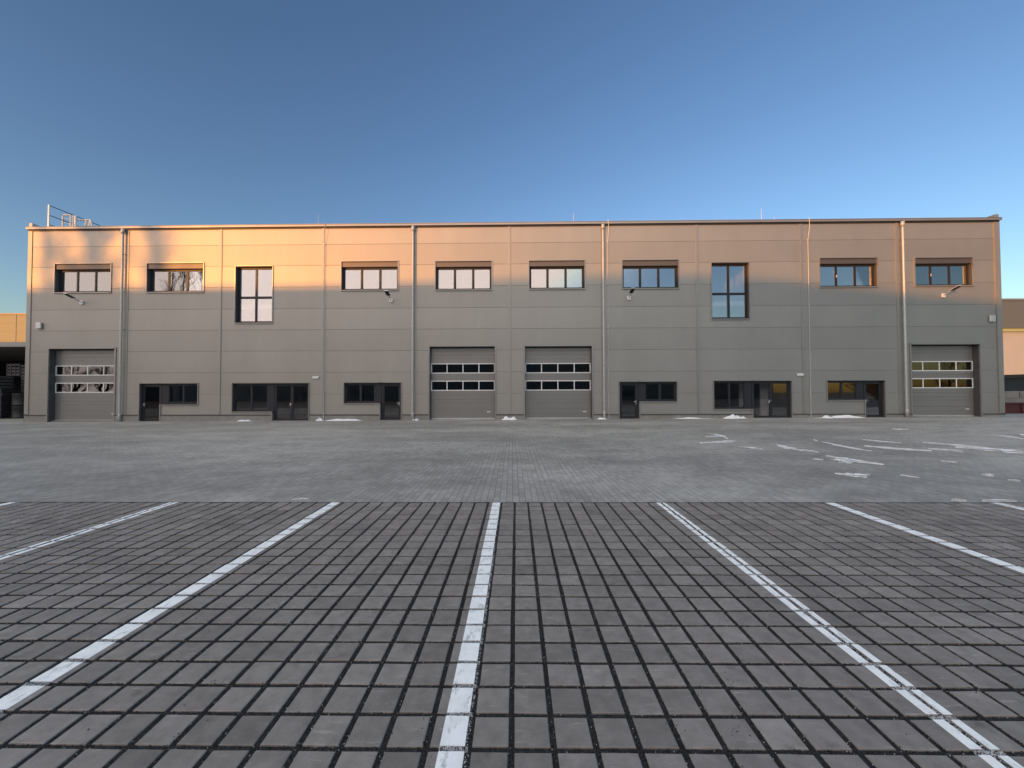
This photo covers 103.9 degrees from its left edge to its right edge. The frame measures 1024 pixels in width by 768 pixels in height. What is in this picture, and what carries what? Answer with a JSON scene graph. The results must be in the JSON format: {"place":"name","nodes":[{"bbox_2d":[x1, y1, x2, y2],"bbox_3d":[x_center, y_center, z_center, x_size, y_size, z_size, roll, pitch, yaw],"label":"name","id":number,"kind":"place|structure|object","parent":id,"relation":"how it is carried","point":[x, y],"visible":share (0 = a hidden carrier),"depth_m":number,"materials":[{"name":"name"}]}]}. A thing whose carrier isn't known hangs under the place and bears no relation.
{"place":"outdoors","nodes":[
{"label":"outdoors","id":0,"kind":"place"},
{"bbox_2d":[3,502,952,502],"bbox_3d":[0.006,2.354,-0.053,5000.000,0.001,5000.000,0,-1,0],"label":"ground","id":1,"kind":"structure","parent":0,"point":[522,502],"depth_m":8.62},
{"bbox_2d":[0,412,1023,502],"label":"yard paving","id":2,"kind":"structure","parent":0,"point":[558,460],"depth_m":9.79,"materials":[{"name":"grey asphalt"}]},
{"bbox_2d":[0,414,10,417],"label":"flat crate","id":3,"kind":"object","parent":2,"relation":"on","point":[6,416],"visible":0.7,"depth_m":30.12,"materials":[{"name":"black plastic"}]},
{"bbox_2d":[0,411,10,414],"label":"flat crate","id":4,"kind":"object","parent":3,"relation":"on","point":[2,413],"visible":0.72,"depth_m":29.77,"materials":[{"name":"black plastic"}]},
{"bbox_2d":[0,407,10,410],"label":"flat crate","id":5,"kind":"object","parent":4,"relation":"on","point":[5,408],"visible":0.78,"depth_m":29.94,"materials":[{"name":"black plastic"}]},
{"bbox_2d":[0,404,10,406],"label":"flat crate","id":6,"kind":"object","parent":5,"relation":"on","point":[5,405],"visible":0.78,"depth_m":30.02,"materials":[{"name":"black plastic"}]},
{"bbox_2d":[0,342,25,403],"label":"canopy","id":7,"kind":"object","parent":2,"relation":"on","point":[12,352],"visible":0.07,"depth_m":39.85,"materials":[{"name":"metal"}]},
{"bbox_2d":[0,313,25,341],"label":"neighbour hall","id":8,"kind":"structure","parent":2,"relation":"on","point":[12,327],"depth_m":62.29,"materials":[{"name":"paint"}]},
{"bbox_2d":[11,406,23,417],"bbox_3d":[-37.162,2.122,30.303,0.906,0.900,0.920,0,-1,0],"label":"drum","id":9,"kind":"object","parent":2,"relation":"on","point":[17,411],"visible":0.6,"depth_m":29.96,"materials":[{"name":"black plastic"}]},
{"bbox_2d":[11,394,23,405],"bbox_3d":[-37.164,1.172,30.324,0.906,0.900,0.920,0,-1,0],"label":"drum","id":10,"kind":"object","parent":9,"relation":"on","point":[17,399],"visible":0.65,"depth_m":29.97,"materials":[{"name":"black plastic"}]},
{"bbox_2d":[325,419,362,420],"bbox_3d":[-10.448,2.230,25.047,2.619,0.123,0.390,0,-1,1],"label":"snow heap","id":11,"kind":"object","parent":2,"relation":"on","point":[344,420],"visible":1,"depth_m":24.92,"materials":[{"name":"white snow"}]},
{"bbox_2d":[502,416,516,419],"bbox_3d":[-0.195,2.101,24.839,1.049,0.236,0.453,0,-1,1],"label":"snow heap","id":12,"kind":"object","parent":2,"relation":"on","point":[507,418],"visible":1,"depth_m":24.73,"materials":[{"name":"white snow"}]},
{"bbox_2d":[23,213,1004,421],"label":"industrial hall","id":13,"kind":"structure","parent":2,"relation":"on","point":[860,317],"depth_m":25.35,"materials":[{"name":"paint"}]},
{"bbox_2d":[35,322,41,328],"bbox_3d":[-30.336,-3.741,25.722,0.340,0.400,0.129,0,-1,1],"label":"alarm box","id":14,"kind":"object","parent":13,"relation":"attached to","point":[38,325],"visible":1,"depth_m":25.66,"materials":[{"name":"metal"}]},
{"bbox_2d":[62,214,76,225],"bbox_3d":[-30.529,-10.764,27.648,1.020,1.875,0.110,0,-1,1],"label":"roof ladder","id":15,"kind":"object","parent":13,"relation":"on","point":[71,222],"visible":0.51,"depth_m":27.63,"materials":[{"name":"metal"}]},
{"bbox_2d":[47,205,99,225],"bbox_3d":[-30.799,-10.846,28.535,0.080,2.080,3.760,0,-1,1],"label":"roof railing","id":16,"kind":"object","parent":13,"relation":"on","point":[48,222],"visible":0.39,"depth_m":26.89,"materials":[{"name":"metal"}]},
{"bbox_2d":[63,293,83,304],"bbox_3d":[-27.632,-5.366,25.279,0.256,0.526,0.992,0,-1,1],"label":"wall lamp","id":17,"kind":"object","parent":13,"relation":"attached to","point":[73,297],"visible":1,"depth_m":25.20,"materials":[{"name":"white metal"}]},
{"bbox_2d":[53,263,111,292],"bbox_3d":[-27.604,-6.807,25.922,3.768,1.949,0.375,0,-1,1],"label":"window","id":18,"kind":"structure","parent":13,"relation":"in","point":[68,277],"depth_m":26.04,"materials":[{"name":"glass"}]},
{"bbox_2d":[77,219,92,225],"bbox_3d":[-29.605,-10.637,27.929,1.508,1.661,0.120,0,-1,1],"label":"roof brace","id":19,"kind":"object","parent":13,"relation":"on","point":[90,223],"visible":0.45,"depth_m":27.91,"materials":[{"name":"metal"}]},
{"bbox_2d":[138,383,161,421],"bbox_3d":[-23.073,1.221,25.638,1.416,2.589,0.305,0,-1,1],"label":"door","id":20,"kind":"structure","parent":13,"relation":"in","point":[149,394],"depth_m":25.72,"materials":[{"name":"paint"}]},
{"bbox_2d":[145,262,204,292],"bbox_3d":[-21.572,-6.810,25.814,3.779,1.952,0.375,0,-1,1],"label":"window","id":21,"kind":"structure","parent":13,"relation":"in","point":[161,277],"depth_m":25.94,"materials":[{"name":"glass"}]},
{"bbox_2d":[159,383,198,404],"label":"window","id":22,"kind":"structure","parent":13,"relation":"in","point":[166,387],"depth_m":25.68,"materials":[{"name":"metal"}]},
{"bbox_2d":[231,382,274,411],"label":"window","id":23,"kind":"structure","parent":13,"relation":"in","point":[270,385],"depth_m":25.57,"materials":[{"name":"metal"}]},
{"bbox_2d":[234,265,273,323],"bbox_3d":[-16.460,-5.705,25.701,2.485,3.728,0.375,0,-1,1],"label":"window","id":24,"kind":"structure","parent":13,"relation":"in","point":[237,277],"depth_m":25.78,"materials":[{"name":"metal"}]},
{"bbox_2d":[273,382,309,420],"bbox_3d":[-14.006,1.196,25.480,2.402,2.589,0.305,0,-1,1],"label":"door","id":25,"kind":"structure","parent":13,"relation":"in","point":[292,384],"depth_m":25.53,"materials":[{"name":"paint"}]},
{"bbox_2d":[343,382,381,403],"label":"window","id":26,"kind":"structure","parent":13,"relation":"in","point":[377,385],"depth_m":25.46,"materials":[{"name":"metal"}]},
{"bbox_2d":[340,260,398,290],"bbox_3d":[-9.038,-6.874,25.598,3.717,1.926,0.375,0,-1,1],"label":"window","id":27,"kind":"structure","parent":13,"relation":"in","point":[380,265],"depth_m":25.54,"materials":[{"name":"metal"}]},
{"bbox_2d":[384,290,392,301],"bbox_3d":[-7.668,-5.449,24.932,0.256,0.526,0.992,0,-1,1],"label":"wall lamp","id":28,"kind":"object","parent":13,"relation":"attached to","point":[387,293],"visible":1,"depth_m":24.82,"materials":[{"name":"white metal"}]},
{"bbox_2d":[380,382,401,419],"bbox_3d":[-7.640,1.153,25.369,1.398,2.554,0.305,0,-1,1],"label":"door","id":29,"kind":"structure","parent":13,"relation":"in","point":[384,384],"depth_m":25.42,"materials":[{"name":"paint"}]},
{"bbox_2d":[435,260,491,290],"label":"window","id":30,"kind":"structure","parent":13,"relation":"in","point":[454,265],"depth_m":25.43,"materials":[{"name":"metal"}]},
{"bbox_2d":[528,259,585,289],"bbox_3d":[2.832,-6.881,25.391,3.598,1.886,0.375,0,-1,1],"label":"window","id":31,"kind":"structure","parent":13,"relation":"in","point":[570,263],"depth_m":25.33,"materials":[{"name":"metal"}]},
{"bbox_2d":[618,381,637,418],"bbox_3d":[7.316,1.074,25.109,1.317,2.515,0.305,0,-1,1],"label":"door","id":32,"kind":"structure","parent":13,"relation":"in","point":[620,383],"depth_m":25.16,"materials":[{"name":"paint"}]},
{"bbox_2d":[627,288,634,299],"bbox_3d":[7.320,-5.545,24.673,0.256,0.526,0.992,0,-1,1],"label":"wall lamp","id":33,"kind":"object","parent":13,"relation":"attached to","point":[630,292],"visible":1,"depth_m":24.57,"materials":[{"name":"white metal"}]},
{"bbox_2d":[621,259,679,288],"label":"window","id":34,"kind":"structure","parent":13,"relation":"in","point":[639,264],"depth_m":25.23,"materials":[{"name":"metal"}]},
{"bbox_2d":[638,381,677,401],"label":"window","id":35,"kind":"structure","parent":13,"relation":"in","point":[641,384],"depth_m":25.16,"materials":[{"name":"metal"}]},
{"bbox_2d":[710,261,750,319],"bbox_3d":[13.645,-5.825,25.177,2.428,3.629,0.375,0,-1,1],"label":"window","id":36,"kind":"structure","parent":13,"relation":"in","point":[747,302],"depth_m":25.25,"materials":[{"name":"metal"}]},
{"bbox_2d":[713,380,753,409],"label":"window","id":37,"kind":"structure","parent":13,"relation":"in","point":[747,403],"depth_m":25.04,"materials":[{"name":"metal"}]},
{"bbox_2d":[751,380,792,417],"bbox_3d":[16.131,1.011,24.957,2.470,2.515,0.305,0,-1,1],"label":"door","id":38,"kind":"structure","parent":13,"relation":"in","point":[789,388],"depth_m":25.01,"materials":[{"name":"paint"}]},
{"bbox_2d":[826,380,865,400],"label":"window","id":39,"kind":"structure","parent":13,"relation":"in","point":[858,384],"depth_m":24.93,"materials":[{"name":"metal"}]},
{"bbox_2d":[818,257,878,287],"bbox_3d":[20.940,-6.937,25.076,3.644,1.899,0.375,0,-1,1],"label":"window","id":40,"kind":"structure","parent":13,"relation":"in","point":[846,272],"depth_m":25.17,"materials":[{"name":"glass"}]},
{"bbox_2d":[863,380,886,416],"bbox_3d":[22.416,0.984,24.847,1.287,2.500,0.305,0,-1,1],"label":"door","id":41,"kind":"structure","parent":13,"relation":"in","point":[881,384],"depth_m":24.90,"materials":[{"name":"paint"}]},
{"bbox_2d":[914,256,974,286],"bbox_3d":[26.757,-6.956,24.975,3.615,1.837,0.375,0,-1,1],"label":"window","id":42,"kind":"structure","parent":13,"relation":"in","point":[928,271],"depth_m":25.09,"materials":[{"name":"glass"}]},
{"bbox_2d":[941,285,962,297],"bbox_3d":[26.673,-5.622,24.336,0.256,0.526,0.992,0,-1,1],"label":"wall lamp","id":43,"kind":"object","parent":13,"relation":"attached to","point":[950,290],"visible":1,"depth_m":24.28,"materials":[{"name":"white plastic"}]},
{"bbox_2d":[989,315,995,321],"bbox_3d":[29.550,-4.025,24.682,0.340,0.400,0.129,0,-1,1],"label":"alarm box","id":44,"kind":"object","parent":13,"relation":"attached to","point":[992,318],"visible":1,"depth_m":24.62,"materials":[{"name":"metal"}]},
{"bbox_2d":[674,417,713,418],"bbox_3d":[11.363,2.092,24.704,2.913,0.094,0.304,0,-1,1],"label":"snow heap","id":45,"kind":"object","parent":2,"relation":"on","point":[693,418],"visible":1,"depth_m":24.67,"materials":[{"name":"white snow"}]},
{"bbox_2d":[700,440,735,442],"bbox_3d":[6.875,1.913,13.295,1.601,0.030,0.324,0,-1,-14],"label":"snow streak","id":46,"kind":"object","parent":2,"relation":"on","point":[724,441],"visible":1,"depth_m":13.24,"materials":[{"name":"white snow"}]},
{"bbox_2d":[723,414,744,418],"bbox_3d":[13.671,1.986,24.615,1.583,0.271,0.422,0,-1,1],"label":"snow heap","id":47,"kind":"object","parent":2,"relation":"on","point":[732,416],"visible":1,"depth_m":24.52,"materials":[{"name":"white snow"}]},
{"bbox_2d":[776,444,802,450],"bbox_3d":[8.189,1.886,11.995,0.314,0.023,1.362,0,-1,5],"label":"snow streak","id":48,"kind":"object","parent":2,"relation":"on","point":[783,446],"visible":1,"depth_m":11.83,"materials":[{"name":"white snow"}]},
{"bbox_2d":[830,459,851,462],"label":"snow streak","id":49,"kind":"object","parent":2,"relation":"on","point":[840,461],"visible":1,"depth_m":9.48,"materials":[{"name":"white snow"}]},
{"bbox_2d":[824,442,869,450],"bbox_3d":[10.051,1.889,12.236,0.258,0.017,2.107,0,-1,7],"label":"snow streak","id":50,"kind":"object","parent":2,"relation":"on","point":[845,446],"visible":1,"depth_m":12.07,"materials":[{"name":"white snow"}]},
{"bbox_2d":[831,415,863,417],"bbox_3d":[20.064,1.982,24.515,3.399,0.189,0.398,0,-1,1],"label":"snow heap","id":51,"kind":"object","parent":2,"relation":"on","point":[844,416],"visible":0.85,"depth_m":24.40,"materials":[{"name":"white snow"}]},
{"bbox_2d":[834,473,869,477],"bbox_3d":[6.808,1.808,7.965,0.618,0.018,0.372,-1,-1,21],"label":"snow streak","id":52,"kind":"object","parent":2,"relation":"on","point":[857,475],"visible":1,"depth_m":7.97,"materials":[{"name":"white snow"}]},
{"bbox_2d":[826,455,883,464],"bbox_3d":[8.219,1.838,9.731,0.350,0.027,1.314,0,-1,-20],"label":"snow streak","id":53,"kind":"object","parent":2,"relation":"on","point":[848,459],"visible":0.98,"depth_m":9.60,"materials":[{"name":"white snow"}]},
{"bbox_2d":[864,445,930,450],"bbox_3d":[11.142,1.867,11.639,0.285,0.026,1.452,1,-2,-43],"label":"snow streak","id":54,"kind":"object","parent":2,"relation":"on","point":[897,448],"visible":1,"depth_m":11.54,"materials":[{"name":"white snow"}]},
{"bbox_2d":[928,448,962,451],"bbox_3d":[12.253,1.858,11.349,0.199,0.026,0.683,1,-2,-44],"label":"snow streak","id":55,"kind":"object","parent":2,"relation":"on","point":[945,449],"visible":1,"depth_m":11.30,"materials":[{"name":"white snow"}]},
{"bbox_2d":[923,442,987,447],"bbox_3d":[13.655,1.868,12.155,0.406,0.034,1.816,0,-1,-8],"label":"snow streak","id":56,"kind":"object","parent":2,"relation":"on","point":[957,445],"visible":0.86,"depth_m":12.19,"materials":[{"name":"white snow"}]},
{"bbox_2d":[951,499,966,501],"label":"snow streak","id":57,"kind":"object","parent":2,"relation":"on","point":[964,500],"visible":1,"depth_m":6.07,"materials":[{"name":"white snow"}]},
{"bbox_2d":[956,446,1023,452],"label":"snow streak","id":58,"kind":"object","parent":2,"relation":"on","point":[1003,450],"visible":1,"depth_m":11.23,"materials":[{"name":"white snow"}]},
{"bbox_2d":[982,499,1016,501],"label":"snow streak","id":59,"kind":"object","parent":2,"relation":"on","point":[997,500],"visible":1,"depth_m":6.04,"materials":[{"name":"white snow"}]},
{"bbox_2d":[1002,298,1023,377],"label":"warehouse","id":60,"kind":"structure","parent":2,"relation":"on","point":[1013,328],"depth_m":60.48,"materials":[{"name":"metal"}]},
{"bbox_2d":[1004,374,1023,390],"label":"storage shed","id":61,"kind":"structure","parent":2,"relation":"on","point":[1014,382],"depth_m":34.46,"materials":[{"name":"metal"}]},
{"bbox_2d":[1005,402,1023,413],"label":"waste skip","id":62,"kind":"object","parent":2,"relation":"on","point":[1014,407],"visible":0.42,"depth_m":27.73,"materials":[{"name":"red metal"}]},
{"bbox_2d":[0,502,1023,767],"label":"parking base","id":63,"kind":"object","parent":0,"point":[466,757],"depth_m":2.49,"materials":[{"name":"grey concrete"}]},
{"bbox_2d":[0,502,177,559],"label":"parking line","id":64,"kind":"object","parent":63,"relation":"on","point":[140,513],"visible":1,"depth_m":4.82,"materials":[{"name":"white paint"}]},
{"bbox_2d":[0,502,339,709],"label":"parking line","id":65,"kind":"object","parent":63,"relation":"on","point":[14,697],"visible":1,"depth_m":2.85,"materials":[{"name":"white paint"}]},
{"bbox_2d":[435,503,499,767],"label":"parking line","id":66,"kind":"object","parent":63,"relation":"on","point":[454,732],"visible":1,"depth_m":2.40,"materials":[{"name":"white paint"}]},
{"bbox_2d":[0,502,1023,767],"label":"parking pavers","id":67,"kind":"object","parent":63,"relation":"on","point":[530,732],"visible":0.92,"depth_m":2.80,"materials":[{"name":"grey concrete"}]},
{"bbox_2d":[827,503,1023,572],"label":"parking line","id":68,"kind":"object","parent":67,"relation":"on","point":[977,554],"visible":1,"depth_m":4.46,"materials":[{"name":"white paint"}]},
{"bbox_2d":[657,503,1023,767],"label":"parking line","id":69,"kind":"object","parent":63,"relation":"on","point":[993,762],"visible":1,"depth_m":2.40,"materials":[{"name":"white paint"}]},
{"bbox_2d":[995,503,1023,509],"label":"parking line","id":70,"kind":"object","parent":63,"relation":"on","point":[1009,505],"visible":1,"depth_m":5.83,"materials":[{"name":"white paint"}]},
{"bbox_2d":[0,0,1023,312],"label":"sky","id":71,"kind":"structure","parent":0,"point":[113,112],"materials":[{"name":"blue"}]},
{"bbox_2d":[1005,391,1018,397],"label":"concrete block","id":72,"kind":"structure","parent":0,"point":[1011,394],"depth_m":30.15,"materials":[{"name":"grey concrete"}]},
{"bbox_3d":[37.238,1.860,30.523,1.800,0.520,0.800,0,-1,0],"label":"concrete block","id":73,"kind":"object","parent":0,"visible":0},
{"bbox_2d":[1005,398,1023,401],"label":"concrete block","id":74,"kind":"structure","parent":73,"relation":"on","point":[1014,399],"depth_m":30.14,"materials":[{"name":"grey concrete"}]},
{"bbox_3d":[39.597,1.329,30.532,1.800,0.520,0.800,0,-1,0],"label":"concrete block","id":75,"kind":"object","parent":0,"visible":0},
{"bbox_2d":[1019,391,1023,397],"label":"concrete block","id":76,"kind":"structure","parent":75,"relation":"on","point":[1021,394],"depth_m":30.15,"materials":[{"name":"grey concrete"}]},
{"bbox_3d":[-38.492,1.318,30.209,1.450,0.270,1.120,0,-1,0],"label":"flat crate","id":77,"kind":"object","parent":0,"visible":0},
{"bbox_2d":[0,396,11,399],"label":"flat crate","id":78,"kind":"object","parent":77,"relation":"on","point":[5,397],"visible":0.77,"depth_m":29.95,"materials":[{"name":"black plastic"}]},
{"bbox_2d":[0,392,20,395],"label":"flat crate","id":79,"kind":"object","parent":78,"relation":"on","point":[1,393],"visible":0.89,"depth_m":30.00,"materials":[{"name":"black plastic"}]},
{"bbox_2d":[0,389,19,391],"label":"flat crate","id":80,"kind":"object","parent":79,"relation":"on","point":[9,389],"visible":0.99,"depth_m":30.14,"materials":[{"name":"black plastic"}]},
{"bbox_2d":[0,376,13,388],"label":"crate","id":81,"kind":"object","parent":80,"relation":"on","point":[6,377],"visible":1,"depth_m":30.38,"materials":[{"name":"grey plastic"}]},
{"bbox_2d":[6,363,24,375],"bbox_3d":[-38.768,-1.105,31.667,1.000,0.980,1.020,0,-1,0],"label":"crate","id":82,"kind":"object","parent":81,"relation":"on","point":[15,370],"visible":0.62,"depth_m":31.18,"materials":[{"name":"grey plastic"}]},
{"bbox_3d":[-37.610,2.092,31.595,1.000,0.980,1.020,0,-1,0],"label":"mesh crate","id":83,"kind":"object","parent":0,"visible":0},
{"bbox_3d":[-37.613,0.952,31.620,1.000,0.980,1.020,0,-1,0],"label":"mesh crate","id":84,"kind":"object","parent":83,"relation":"on","visible":0},
{"bbox_2d":[21,377,24,389],"bbox_3d":[-37.615,-0.038,31.642,1.000,0.980,1.020,0,-1,0],"label":"crate","id":85,"kind":"object","parent":84,"relation":"on","point":[22,382],"visible":0.19,"depth_m":31.15,"materials":[{"name":"grey plastic"}]},
{"bbox_2d":[21,364,24,376],"bbox_3d":[-37.668,-1.027,31.664,1.000,0.980,1.020,0,-1,0],"label":"crate","id":86,"kind":"object","parent":85,"relation":"on","point":[23,374],"visible":0.25,"depth_m":31.17,"materials":[{"name":"grey plastic"}]}
]}

